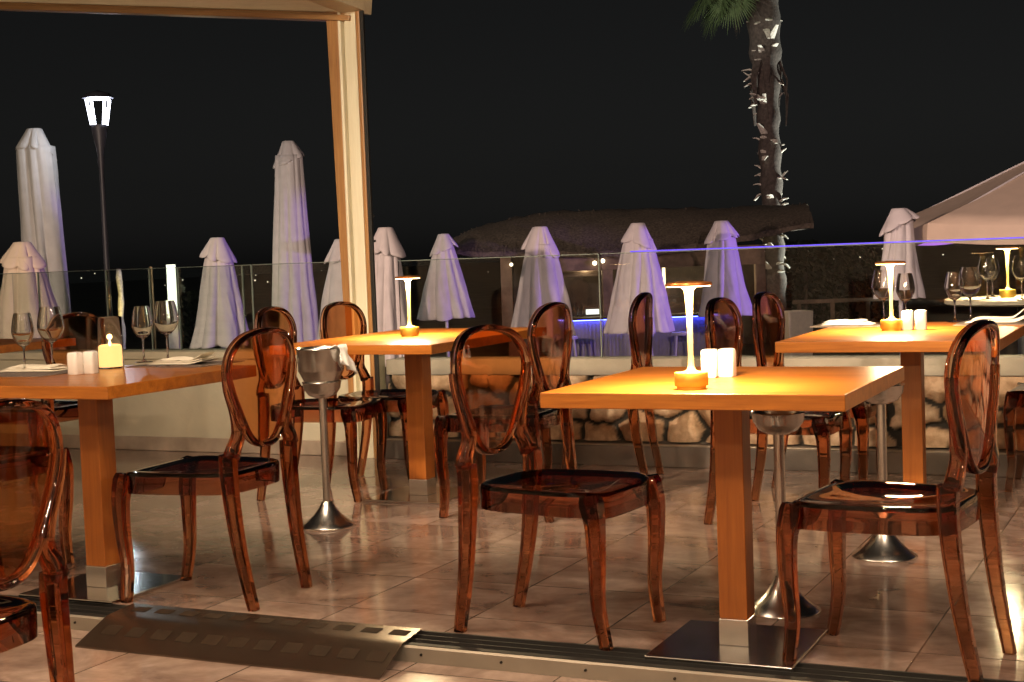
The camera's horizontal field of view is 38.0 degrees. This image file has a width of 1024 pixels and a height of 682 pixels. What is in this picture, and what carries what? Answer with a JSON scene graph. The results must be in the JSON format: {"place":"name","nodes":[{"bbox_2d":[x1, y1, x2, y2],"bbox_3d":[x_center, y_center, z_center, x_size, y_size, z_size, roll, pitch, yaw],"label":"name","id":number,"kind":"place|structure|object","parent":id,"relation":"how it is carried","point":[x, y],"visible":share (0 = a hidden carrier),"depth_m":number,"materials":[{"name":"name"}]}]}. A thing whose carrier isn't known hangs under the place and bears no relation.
{"place":"outdoors","nodes":[
{"label":"outdoors","id":0,"kind":"place"},
{"bbox_2d":[116,270,125,348],"bbox_3d":[-7.870,-0.269,30.020,0.143,2.369,0.110,-2,3,0],"label":"lamp post","id":1,"kind":"object","parent":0,"point":[120,293],"visible":0.5,"depth_m":29.95,"materials":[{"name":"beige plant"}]},
{"bbox_2d":[166,265,180,348],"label":"light column","id":2,"kind":"structure","parent":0,"point":[174,339],"depth_m":29.94,"materials":[{"name":"white"}]},
{"bbox_2d":[0,626,611,681],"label":"restaurant floor","id":3,"kind":"structure","parent":0,"point":[26,662],"depth_m":4.26,"materials":[{"name":"stone"}]},
{"bbox_2d":[0,398,74,681],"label":"dining chair","id":4,"kind":"object","parent":3,"relation":"on","point":[32,463],"visible":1,"depth_m":3.17,"materials":[{"name":"orange plastic"}]},
{"bbox_2d":[75,603,421,679],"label":"threshold ramp","id":5,"kind":"structure","parent":3,"relation":"on","point":[357,650],"depth_m":4.46,"materials":[{"name":"metal"}]},
{"bbox_2d":[0,594,1022,681],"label":"door track","id":6,"kind":"structure","parent":3,"relation":"on","point":[577,660],"depth_m":4.11,"materials":[{"name":"black metal"}]},
{"bbox_2d":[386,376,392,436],"bbox_3d":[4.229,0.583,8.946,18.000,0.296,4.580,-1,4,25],"label":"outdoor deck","id":7,"kind":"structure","parent":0,"point":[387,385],"depth_m":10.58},
{"bbox_2d":[944,294,1023,354],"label":"outdoor table","id":8,"kind":"object","parent":7,"relation":"on","point":[980,301],"visible":0.5,"depth_m":8.03,"materials":[{"name":"paint"}]},
{"bbox_2d":[978,256,995,298],"bbox_3d":[2.576,-0.344,8.064,0.097,0.232,0.097,-2,3,0],"label":"wine glass","id":9,"kind":"object","parent":8,"relation":"on","point":[987,267],"visible":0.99,"depth_m":8.03,"materials":[{"name":"white"}]},
{"bbox_2d":[988,258,999,296],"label":"wine glass","id":10,"kind":"object","parent":8,"relation":"on","point":[997,270],"visible":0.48,"depth_m":8.29,"materials":[{"name":"white"}]},
{"bbox_2d":[995,246,1018,297],"bbox_3d":[2.715,-0.379,8.150,0.122,0.281,0.122,-2,3,0],"label":"table lamp","id":11,"kind":"object","parent":8,"relation":"on","point":[1007,292],"visible":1,"depth_m":8.13,"materials":[{"name":"gold metal"}]},
{"bbox_2d":[1012,255,1023,299],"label":"wine glass","id":12,"kind":"object","parent":8,"relation":"on","point":[1018,267],"visible":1,"depth_m":7.79,"materials":[{"name":"clear glass"}]},
{"bbox_2d":[0,448,1023,681],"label":"terrace floor","id":13,"kind":"structure","parent":0,"point":[389,564],"depth_m":5.26,"materials":[{"name":"beige tile"}]},
{"bbox_2d":[0,338,41,352],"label":"dining table","id":14,"kind":"object","parent":13,"relation":"on","point":[8,345],"visible":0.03,"depth_m":7.62,"materials":[{"name":"brown wood"}]},
{"bbox_2d":[59,447,73,563],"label":"dining chair","id":15,"kind":"object","parent":13,"relation":"on","point":[65,511],"visible":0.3,"depth_m":5.66,"materials":[{"name":"orange plastic"}]},
{"bbox_2d":[38,312,96,421],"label":"dining chair","id":16,"kind":"object","parent":13,"relation":"on","point":[78,334],"visible":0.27,"depth_m":7.30,"materials":[{"name":"orange plastic"}]},
{"bbox_2d":[0,365,221,604],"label":"dining table","id":17,"kind":"object","parent":13,"relation":"on","point":[99,580],"visible":0.77,"depth_m":5.14,"materials":[{"name":"brown wood"}]},
{"bbox_2d":[0,370,67,376],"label":"placemat","id":18,"kind":"object","parent":17,"relation":"on","point":[29,374],"visible":0.55,"depth_m":5.29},
{"bbox_2d":[11,313,33,372],"bbox_3d":[-1.776,0.006,5.406,0.081,0.215,0.081,-2,3,0],"label":"wine glass","id":19,"kind":"object","parent":18,"relation":"on","point":[22,329],"visible":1,"depth_m":5.38,"materials":[{"name":"white"}]},
{"bbox_2d":[0,364,67,371],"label":"napkin","id":20,"kind":"object","parent":18,"relation":"on","point":[38,367],"visible":0.97,"depth_m":5.41,"materials":[{"name":"beige fabric"}]},
{"bbox_2d":[37,306,63,363],"bbox_3d":[-1.696,-0.010,5.476,0.097,0.232,0.097,-2,3,0],"label":"wine glass","id":21,"kind":"object","parent":17,"relation":"on","point":[50,325],"visible":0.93,"depth_m":5.44,"materials":[{"name":"white"}]},
{"bbox_2d":[67,352,83,374],"bbox_3d":[-1.530,0.078,5.211,0.045,0.079,0.045,0,4,26],"label":"shaker","id":22,"kind":"object","parent":17,"relation":"on","point":[75,363],"visible":1,"depth_m":5.19,"materials":[{"name":"white ceramic"}]},
{"bbox_2d":[82,351,98,373],"bbox_3d":[-1.484,0.075,5.236,0.045,0.079,0.045,-1,4,17],"label":"shaker","id":23,"kind":"object","parent":17,"relation":"on","point":[90,363],"visible":1,"depth_m":5.22,"materials":[{"name":"white ceramic"}]},
{"bbox_2d":[95,316,123,368],"bbox_3d":[-1.479,0.005,5.467,0.094,0.189,0.094,-2,3,0],"label":"candle lantern","id":24,"kind":"object","parent":17,"relation":"on","point":[109,339],"visible":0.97,"depth_m":5.43,"materials":[{"name":"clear glass"}]},
{"bbox_2d":[131,306,152,362],"bbox_3d":[-1.417,-0.026,5.706,0.081,0.215,0.081,-2,3,0],"label":"wine glass","id":25,"kind":"object","parent":17,"relation":"on","point":[142,323],"visible":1,"depth_m":5.68,"materials":[{"name":"white"}]},
{"bbox_2d":[122,365,169,367],"bbox_3d":[-1.323,0.092,5.370,0.200,0.006,0.024,-1,4,20],"label":"fork","id":26,"kind":"object","parent":17,"relation":"on","point":[147,366],"visible":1,"depth_m":5.37,"materials":[{"name":"metal"}]},
{"bbox_2d":[134,360,221,366],"bbox_3d":[-1.213,0.085,5.532,0.340,0.003,0.270,-1,4,25],"label":"placemat","id":27,"kind":"object","parent":17,"relation":"on","point":[209,363],"visible":0.5,"depth_m":5.48,"materials":[{"name":"white fabric"}]},
{"bbox_2d":[153,300,178,357],"bbox_3d":[-1.332,-0.039,5.735,0.097,0.232,0.097,-2,3,0],"label":"wine glass","id":28,"kind":"object","parent":27,"relation":"on","point":[165,318],"visible":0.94,"depth_m":5.70,"materials":[{"name":"white"}]},
{"bbox_2d":[151,352,221,363],"bbox_3d":[-1.219,0.062,5.534,0.250,0.041,0.130,-1,4,22],"label":"napkin","id":29,"kind":"object","parent":27,"relation":"on","point":[204,357],"visible":1,"depth_m":5.50,"materials":[{"name":"beige fabric"}]},
{"bbox_2d":[0,348,387,455],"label":"wall","id":30,"kind":"structure","parent":13,"relation":"on","point":[195,418],"depth_m":8.94,"materials":[{"name":"beige paint"}]},
{"bbox_2d":[2,261,340,350],"bbox_3d":[-2.268,-0.195,9.145,3.095,0.502,0.013,-1,4,25],"label":"glass balustrade","id":31,"kind":"object","parent":30,"relation":"on","point":[179,301],"visible":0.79,"depth_m":9.03,"materials":[{"name":"clear glass"}]},
{"bbox_2d":[111,327,311,611],"bbox_3d":[-1.012,0.410,5.016,0.524,0.909,0.431,-1,4,22],"label":"dining chair","id":32,"kind":"object","parent":13,"relation":"on","point":[258,372],"visible":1,"depth_m":4.91,"materials":[{"name":"orange plastic"}]},
{"bbox_2d":[254,306,387,501],"bbox_3d":[-0.915,0.284,7.052,0.524,0.909,0.431,-1,4,16],"label":"dining chair","id":33,"kind":"object","parent":13,"relation":"on","point":[349,413],"visible":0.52,"depth_m":7.02,"materials":[{"name":"orange plastic"}]},
{"bbox_2d":[302,380,354,531],"bbox_3d":[-0.783,0.474,6.228,0.228,0.613,0.228,-2,3,0],"label":"cooler stand","id":34,"kind":"object","parent":13,"relation":"on","point":[328,515],"visible":0.91,"depth_m":6.20,"materials":[{"name":"metal"}]},
{"bbox_2d":[295,346,347,392],"bbox_3d":[-0.796,0.126,6.207,0.222,0.201,0.208,-2,3,0],"label":"wine bucket","id":35,"kind":"object","parent":34,"relation":"on","point":[318,364],"visible":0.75,"depth_m":6.13,"materials":[{"name":"metal"}]},
{"bbox_2d":[330,343,356,374],"bbox_3d":[-0.705,0.080,6.170,0.078,0.135,0.157,-1,4,20],"label":"cloth","id":36,"kind":"object","parent":35,"relation":"hanging from","point":[347,360],"visible":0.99,"depth_m":6.15,"materials":[{"name":"white fabric"}]},
{"bbox_2d":[326,10,379,458],"bbox_3d":[-0.863,-0.719,8.291,0.246,2.750,0.112,-1,4,25],"label":"wooden post","id":37,"kind":"object","parent":13,"relation":"on","point":[348,77],"visible":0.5,"depth_m":8.23,"materials":[{"name":"paint"}]},
{"bbox_2d":[0,0,371,21],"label":"header beam","id":38,"kind":"structure","parent":37,"relation":"attached to","point":[298,10],"depth_m":8.60,"materials":[{"name":"brown wood"}]},
{"bbox_2d":[308,0,364,12],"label":"rafter","id":39,"kind":"object","parent":38,"relation":"on","point":[344,6],"visible":1,"depth_m":8.03,"materials":[{"name":"paint"}]},
{"bbox_2d":[319,301,448,483],"bbox_3d":[-0.645,0.252,7.413,0.524,0.909,0.431,-1,4,24],"label":"dining chair","id":40,"kind":"object","parent":13,"relation":"on","point":[340,318],"visible":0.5,"depth_m":7.48,"materials":[{"name":"orange plastic"}]},
{"bbox_2d":[293,327,527,504],"bbox_3d":[-0.428,0.350,6.916,0.800,0.750,1.200,-1,4,25],"label":"dining table","id":41,"kind":"object","parent":13,"relation":"on","point":[416,352],"visible":0.76,"depth_m":6.87,"materials":[{"name":"brown wood"}]},
{"bbox_2d":[395,276,420,336],"bbox_3d":[-0.476,-0.162,6.862,0.122,0.281,0.122,-2,3,0],"label":"table lamp","id":42,"kind":"object","parent":41,"relation":"on","point":[409,330],"visible":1,"depth_m":6.84,"materials":[{"name":"gold metal"}]},
{"bbox_2d":[433,302,577,522],"bbox_3d":[-0.015,0.291,6.383,0.524,0.909,0.431,-1,4,24],"label":"dining chair","id":43,"kind":"object","parent":13,"relation":"on","point":[549,335],"visible":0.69,"depth_m":6.29,"materials":[{"name":"orange plastic"}]},
{"bbox_2d":[449,324,665,650],"bbox_3d":[0.127,0.404,4.417,0.524,0.909,0.431,0,4,31],"label":"dining chair","id":44,"kind":"object","parent":13,"relation":"on","point":[490,375],"visible":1,"depth_m":4.42,"materials":[{"name":"orange plastic"}]},
{"bbox_2d":[540,292,663,474],"bbox_3d":[0.433,0.223,7.223,0.524,0.909,0.431,-1,4,17],"label":"dining chair","id":45,"kind":"object","parent":13,"relation":"on","point":[640,322],"visible":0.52,"depth_m":7.10,"materials":[{"name":"orange plastic"}]},
{"bbox_2d":[385,437,1023,477],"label":"kerb","id":46,"kind":"structure","parent":13,"relation":"on","point":[797,458],"depth_m":7.53,"materials":[{"name":"beige stone"}]},
{"bbox_2d":[386,355,1023,450],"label":"stone wall","id":47,"kind":"structure","parent":13,"relation":"on","point":[672,426],"depth_m":7.64,"materials":[{"name":"stone"}]},
{"bbox_2d":[398,237,1023,357],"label":"glass balustrade","id":48,"kind":"object","parent":47,"relation":"on","point":[813,245],"visible":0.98,"depth_m":7.60,"materials":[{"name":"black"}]},
{"bbox_2d":[540,366,903,671],"bbox_3d":[0.618,0.479,4.133,0.802,0.750,0.802,-1,4,25],"label":"dining table","id":49,"kind":"object","parent":13,"relation":"on","point":[736,635],"visible":1,"depth_m":4.08,"materials":[{"name":"brown wood"}]},
{"bbox_2d":[665,281,711,389],"bbox_3d":[0.462,-0.015,3.857,0.122,0.281,0.122,-2,3,0],"label":"table lamp","id":50,"kind":"object","parent":49,"relation":"on","point":[690,377],"visible":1,"depth_m":3.84,"materials":[{"name":"white metal"}]},
{"bbox_2d":[701,349,717,377],"bbox_3d":[0.556,0.062,4.181,0.045,0.079,0.045,-1,4,20],"label":"shaker","id":51,"kind":"object","parent":49,"relation":"on","point":[709,360],"visible":0.88,"depth_m":4.16,"materials":[{"name":"white ceramic"}]},
{"bbox_2d":[718,348,736,376],"bbox_3d":[0.605,0.060,4.183,0.045,0.079,0.045,0,4,29],"label":"shaker","id":52,"kind":"object","parent":49,"relation":"on","point":[726,362],"visible":1,"depth_m":4.16,"materials":[{"name":"white ceramic"}]},
{"bbox_2d":[704,297,851,524],"bbox_3d":[1.067,0.273,6.006,0.524,0.909,0.431,-1,4,25],"label":"dining chair","id":53,"kind":"object","parent":13,"relation":"on","point":[723,324],"visible":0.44,"depth_m":5.95,"materials":[{"name":"orange plastic"}]},
{"bbox_2d":[750,411,820,619],"bbox_3d":[0.815,0.517,4.511,0.228,0.613,0.228,-2,3,0],"label":"cooler stand","id":54,"kind":"object","parent":13,"relation":"on","point":[778,425],"visible":0.73,"depth_m":4.48,"materials":[{"name":"metal"}]},
{"bbox_2d":[752,291,886,500],"bbox_3d":[1.336,0.233,6.505,0.524,0.909,0.431,-1,4,25],"label":"dining chair","id":55,"kind":"object","parent":13,"relation":"on","point":[768,324],"visible":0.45,"depth_m":6.44,"materials":[{"name":"orange plastic"}]},
{"bbox_2d":[851,382,917,563],"bbox_3d":[1.303,0.456,5.230,0.228,0.613,0.228,-2,3,0],"label":"cooler stand","id":56,"kind":"object","parent":13,"relation":"on","point":[886,549],"visible":0.68,"depth_m":5.20,"materials":[{"name":"metal"}]},
{"bbox_2d":[776,319,1016,681],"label":"dining chair","id":57,"kind":"object","parent":13,"relation":"on","point":[949,509],"visible":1,"depth_m":3.84,"materials":[{"name":"orange plastic"}]},
{"bbox_2d":[775,321,1023,483],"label":"dining table","id":58,"kind":"object","parent":13,"relation":"on","point":[912,346],"visible":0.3,"depth_m":5.89,"materials":[{"name":"brown wood"}]},
{"bbox_2d":[809,323,879,327],"bbox_3d":[1.460,-0.068,6.431,0.300,0.003,0.220,-1,4,25],"label":"placemat","id":59,"kind":"object","parent":58,"relation":"on","point":[869,325],"visible":0.57,"depth_m":6.37,"materials":[{"name":"white fabric"}]},
{"bbox_2d":[822,319,874,324],"bbox_3d":[1.458,-0.084,6.449,0.220,0.022,0.120,-1,4,22],"label":"napkin","id":60,"kind":"object","parent":59,"relation":"on","point":[849,322],"visible":1,"depth_m":6.42,"materials":[{"name":"white fabric"}]},
{"bbox_2d":[872,270,894,323],"bbox_3d":[1.604,-0.191,6.424,0.097,0.232,0.097,-2,3,0],"label":"wine glass","id":61,"kind":"object","parent":59,"relation":"on","point":[880,287],"visible":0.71,"depth_m":6.39,"materials":[{"name":"white"}]},
{"bbox_2d":[875,261,905,330],"bbox_3d":[1.519,-0.182,5.963,0.122,0.281,0.122,-2,3,0],"label":"table lamp","id":62,"kind":"object","parent":58,"relation":"on","point":[891,323],"visible":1,"depth_m":5.95,"materials":[{"name":"gold metal"}]},
{"bbox_2d":[896,273,914,309],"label":"wine glass","id":63,"kind":"object","parent":58,"relation":"on","point":[905,287],"visible":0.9,"depth_m":6.35,"materials":[{"name":"white"}]},
{"bbox_2d":[901,310,913,329],"bbox_3d":[1.586,-0.083,5.962,0.045,0.079,0.045,0,4,26],"label":"shaker","id":64,"kind":"object","parent":58,"relation":"on","point":[907,317],"visible":1,"depth_m":5.94,"materials":[{"name":"white ceramic"}]},
{"bbox_2d":[915,310,926,329],"bbox_3d":[1.634,-0.084,5.944,0.045,0.079,0.045,-1,4,20],"label":"shaker","id":65,"kind":"object","parent":58,"relation":"on","point":[920,319],"visible":1,"depth_m":5.92,"materials":[{"name":"white ceramic"}]},
{"bbox_2d":[944,271,963,321],"bbox_3d":[1.899,-0.190,6.384,0.081,0.215,0.081,-2,3,0],"label":"wine glass","id":66,"kind":"object","parent":58,"relation":"on","point":[954,286],"visible":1,"depth_m":6.35,"materials":[{"name":"white"}]},
{"bbox_2d":[960,267,981,320],"bbox_3d":[1.979,-0.204,6.424,0.097,0.232,0.097,-2,3,0],"label":"wine glass","id":67,"kind":"object","parent":58,"relation":"on","point":[971,276],"visible":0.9,"depth_m":6.38,"materials":[{"name":"white"}]},
{"bbox_2d":[953,321,1023,325],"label":"placemat","id":68,"kind":"object","parent":58,"relation":"on","point":[964,323],"visible":0.56,"depth_m":6.13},
{"bbox_2d":[965,309,1023,322],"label":"napkin","id":69,"kind":"object","parent":68,"relation":"on","point":[1002,319],"visible":0.88,"depth_m":6.19,"materials":[{"name":"white fabric"}]},
{"bbox_2d":[1003,382,1023,491],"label":"dining chair","id":70,"kind":"object","parent":13,"relation":"on","point":[1013,413],"visible":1,"depth_m":6.44,"materials":[{"name":"orange plastic"}]},
{"bbox_2d":[0,244,1023,375],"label":"ground","id":71,"kind":"structure","parent":0,"point":[483,282],"depth_m":94.05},
{"bbox_2d":[0,242,57,349],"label":"closed parasol","id":72,"kind":"object","parent":71,"relation":"on","point":[18,293],"visible":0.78,"depth_m":22.68,"materials":[{"name":"beige fabric"}]},
{"bbox_2d":[15,128,70,314],"bbox_3d":[-8.445,-1.363,26.971,0.822,4.953,0.860,0,4,35],"label":"closed parasol","id":73,"kind":"object","parent":71,"relation":"on","point":[41,223],"visible":0.72,"depth_m":26.61,"materials":[{"name":"fabric"}]},
{"bbox_2d":[82,90,112,316],"bbox_3d":[-7.083,-1.615,25.934,0.540,5.480,0.540,-2,3,0],"label":"street lamp","id":74,"kind":"object","parent":71,"relation":"on","point":[99,132],"visible":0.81,"depth_m":25.82,"materials":[{"name":"metal"}]},
{"bbox_2d":[149,267,156,348],"bbox_3d":[-7.277,-0.314,30.219,0.070,2.385,0.067,-2,3,0],"label":"timber pole","id":75,"kind":"object","parent":71,"relation":"on","point":[153,306],"visible":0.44,"depth_m":30.17,"materials":[{"name":"brown wood"}]},
{"bbox_2d":[156,290,246,348],"bbox_3d":[-7.914,-0.451,38.037,2.339,1.769,1.879,-4,4,-28],"label":"shrub","id":76,"kind":"object","parent":71,"relation":"on","point":[192,302],"visible":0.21,"depth_m":37.78,"materials":[{"name":"green plant"}]},
{"bbox_2d":[189,237,248,348],"bbox_3d":[-4.694,-0.257,24.018,1.056,2.824,1.034,-3,4,-14],"label":"closed parasol","id":77,"kind":"object","parent":71,"relation":"on","point":[219,320],"visible":0.88,"depth_m":23.73,"materials":[{"name":"fabric"}]},
{"bbox_2d":[272,141,318,342],"bbox_3d":[-4.596,-1.705,30.909,1.057,4.878,1.103,-3,4,-14],"label":"closed parasol","id":78,"kind":"object","parent":71,"relation":"on","point":[293,291],"visible":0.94,"depth_m":30.59,"materials":[{"name":"fabric"}]},
{"bbox_2d":[317,239,342,339],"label":"closed parasol","id":79,"kind":"object","parent":71,"relation":"on","point":[332,292],"visible":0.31,"depth_m":24.74,"materials":[{"name":"fabric"}]},
{"bbox_2d":[374,227,407,366],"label":"closed parasol","id":80,"kind":"object","parent":71,"relation":"on","point":[389,252],"visible":0.59,"depth_m":19.77,"materials":[{"name":"fabric"}]},
{"bbox_2d":[417,234,474,356],"bbox_3d":[-1.251,-0.611,27.949,1.024,2.802,1.087,1,5,44],"label":"closed parasol","id":81,"kind":"object","parent":71,"relation":"on","point":[445,297],"visible":0.98,"depth_m":27.69,"materials":[{"name":"fabric"}]},
{"bbox_2d":[511,226,575,335],"bbox_3d":[0.471,-0.441,24.012,1.083,2.807,1.133,-3,4,-19],"label":"closed parasol","id":82,"kind":"object","parent":71,"relation":"on","point":[541,282],"visible":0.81,"depth_m":23.71,"materials":[{"name":"fabric"}]},
{"bbox_2d":[572,336,577,355],"bbox_3d":[1.075,0.297,28.321,0.400,0.777,0.400,-2,3,0],"label":"bar stool","id":83,"kind":"object","parent":71,"relation":"on","point":[574,345],"visible":0.26,"depth_m":28.17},
{"bbox_2d":[453,203,813,346],"bbox_3d":[2.382,-1.162,31.189,7.394,3.243,5.438,-2,3,0],"label":"beach bar","id":84,"kind":"object","parent":71,"relation":"on","point":[593,232],"visible":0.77,"depth_m":29.27,"materials":[{"name":"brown wood"}]},
{"bbox_2d":[571,312,705,355],"bbox_3d":[2.630,0.015,29.209,3.054,1.064,0.620,-2,3,0],"label":"bar counter","id":85,"kind":"object","parent":71,"relation":"on","point":[588,340],"visible":0.23,"depth_m":29.04,"materials":[{"name":"blue wood"}]},
{"bbox_2d":[574,303,577,316],"bbox_3d":[1.263,-0.611,29.239,0.074,0.280,0.072,-2,3,0],"label":"bottle","id":86,"kind":"object","parent":85,"relation":"on","point":[576,311],"visible":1,"depth_m":29.21,"materials":[{"name":"black glass"}]},
{"bbox_2d":[579,303,582,316],"bbox_3d":[1.363,-0.614,29.239,0.074,0.280,0.072,-2,3,0],"label":"bottle","id":87,"kind":"object","parent":85,"relation":"on","point":[581,310],"visible":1,"depth_m":29.21,"materials":[{"name":"black glass"}]},
{"bbox_2d":[585,308,599,315],"bbox_3d":[1.586,-0.577,29.311,0.300,0.150,0.059,-2,3,0],"label":"lit menu box","id":88,"kind":"object","parent":85,"relation":"on","point":[591,311],"visible":0.89,"depth_m":29.28,"materials":[{"name":"white plastic"}]},
{"bbox_2d":[693,298,696,312],"bbox_3d":[3.588,-0.697,29.239,0.074,0.280,0.072,-2,3,0],"label":"bottle","id":89,"kind":"object","parent":85,"relation":"on","point":[694,307],"visible":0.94,"depth_m":29.21,"materials":[{"name":"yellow glass"}]},
{"bbox_2d":[604,223,674,334],"bbox_3d":[2.040,-0.502,24.058,1.099,2.807,1.112,-5,5,-41],"label":"closed parasol","id":90,"kind":"object","parent":71,"relation":"on","point":[637,274],"visible":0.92,"depth_m":23.74,"materials":[{"name":"fabric"}]},
{"bbox_2d":[662,268,665,287],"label":"lit pillar","id":91,"kind":"structure","parent":71,"relation":"on","point":[663,273],"depth_m":30.25,"materials":[{"name":"white"}]},
{"bbox_2d":[671,332,687,355],"bbox_3d":[3.243,0.217,28.321,0.400,0.777,0.400,-2,3,0],"label":"bar stool","id":92,"kind":"object","parent":71,"relation":"on","point":[676,334],"visible":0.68,"depth_m":28.18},
{"bbox_2d":[698,220,751,316],"bbox_3d":[3.841,-0.760,26.978,1.022,2.839,1.028,-4,4,-26],"label":"closed parasol","id":93,"kind":"object","parent":71,"relation":"on","point":[723,273],"visible":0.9,"depth_m":26.71,"materials":[{"name":"fabric"}]},
{"bbox_2d":[683,0,789,310],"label":"palm tree","id":94,"kind":"object","parent":71,"relation":"on","point":[763,21],"visible":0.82,"depth_m":31.73,"materials":[{"name":"green plant"}]},
{"bbox_2d":[784,310,812,355],"bbox_3d":[6.021,-0.162,31.360,0.540,0.957,0.540,-2,3,-6],"label":"planter","id":95,"kind":"object","parent":71,"relation":"on","point":[798,322],"visible":0.66,"depth_m":31.09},
{"bbox_2d":[784,239,858,330],"bbox_3d":[7.300,-1.305,36.981,2.613,2.470,1.669,-2,3,0],"label":"shrub","id":96,"kind":"object","parent":71,"relation":"on","point":[811,251],"visible":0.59,"depth_m":36.81,"materials":[{"name":"green plant"}]},
{"bbox_2d":[792,297,888,320],"bbox_3d":[7.436,-0.415,33.552,2.200,1.093,0.090,-2,3,0],"label":"wooden rail","id":97,"kind":"object","parent":71,"relation":"on","point":[866,300],"visible":0.4,"depth_m":33.49,"materials":[{"name":"brown wood"}]},
{"bbox_2d":[792,245,909,329],"bbox_3d":[8.622,-1.328,38.090,3.012,2.284,1.749,-2,3,0],"label":"shrub","id":98,"kind":"object","parent":71,"relation":"on","point":[851,268],"visible":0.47,"depth_m":37.86,"materials":[{"name":"green plant"}]},
{"bbox_2d":[873,208,925,318],"bbox_3d":[5.348,-0.419,20.545,0.712,2.819,0.724,-4,4,-33],"label":"closed parasol","id":99,"kind":"object","parent":71,"relation":"on","point":[898,225],"visible":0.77,"depth_m":20.30,"materials":[{"name":"fabric"}]},
{"bbox_2d":[884,161,1023,245],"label":"open parasol","id":100,"kind":"object","parent":71,"relation":"on","point":[991,207],"visible":0.77,"depth_m":20.14,"materials":[{"name":"beige fabric"}]},
{"bbox_2d":[0,0,1023,286],"label":"sky","id":101,"kind":"structure","parent":0,"point":[481,112],"materials":[{"name":"black"}]}
]}

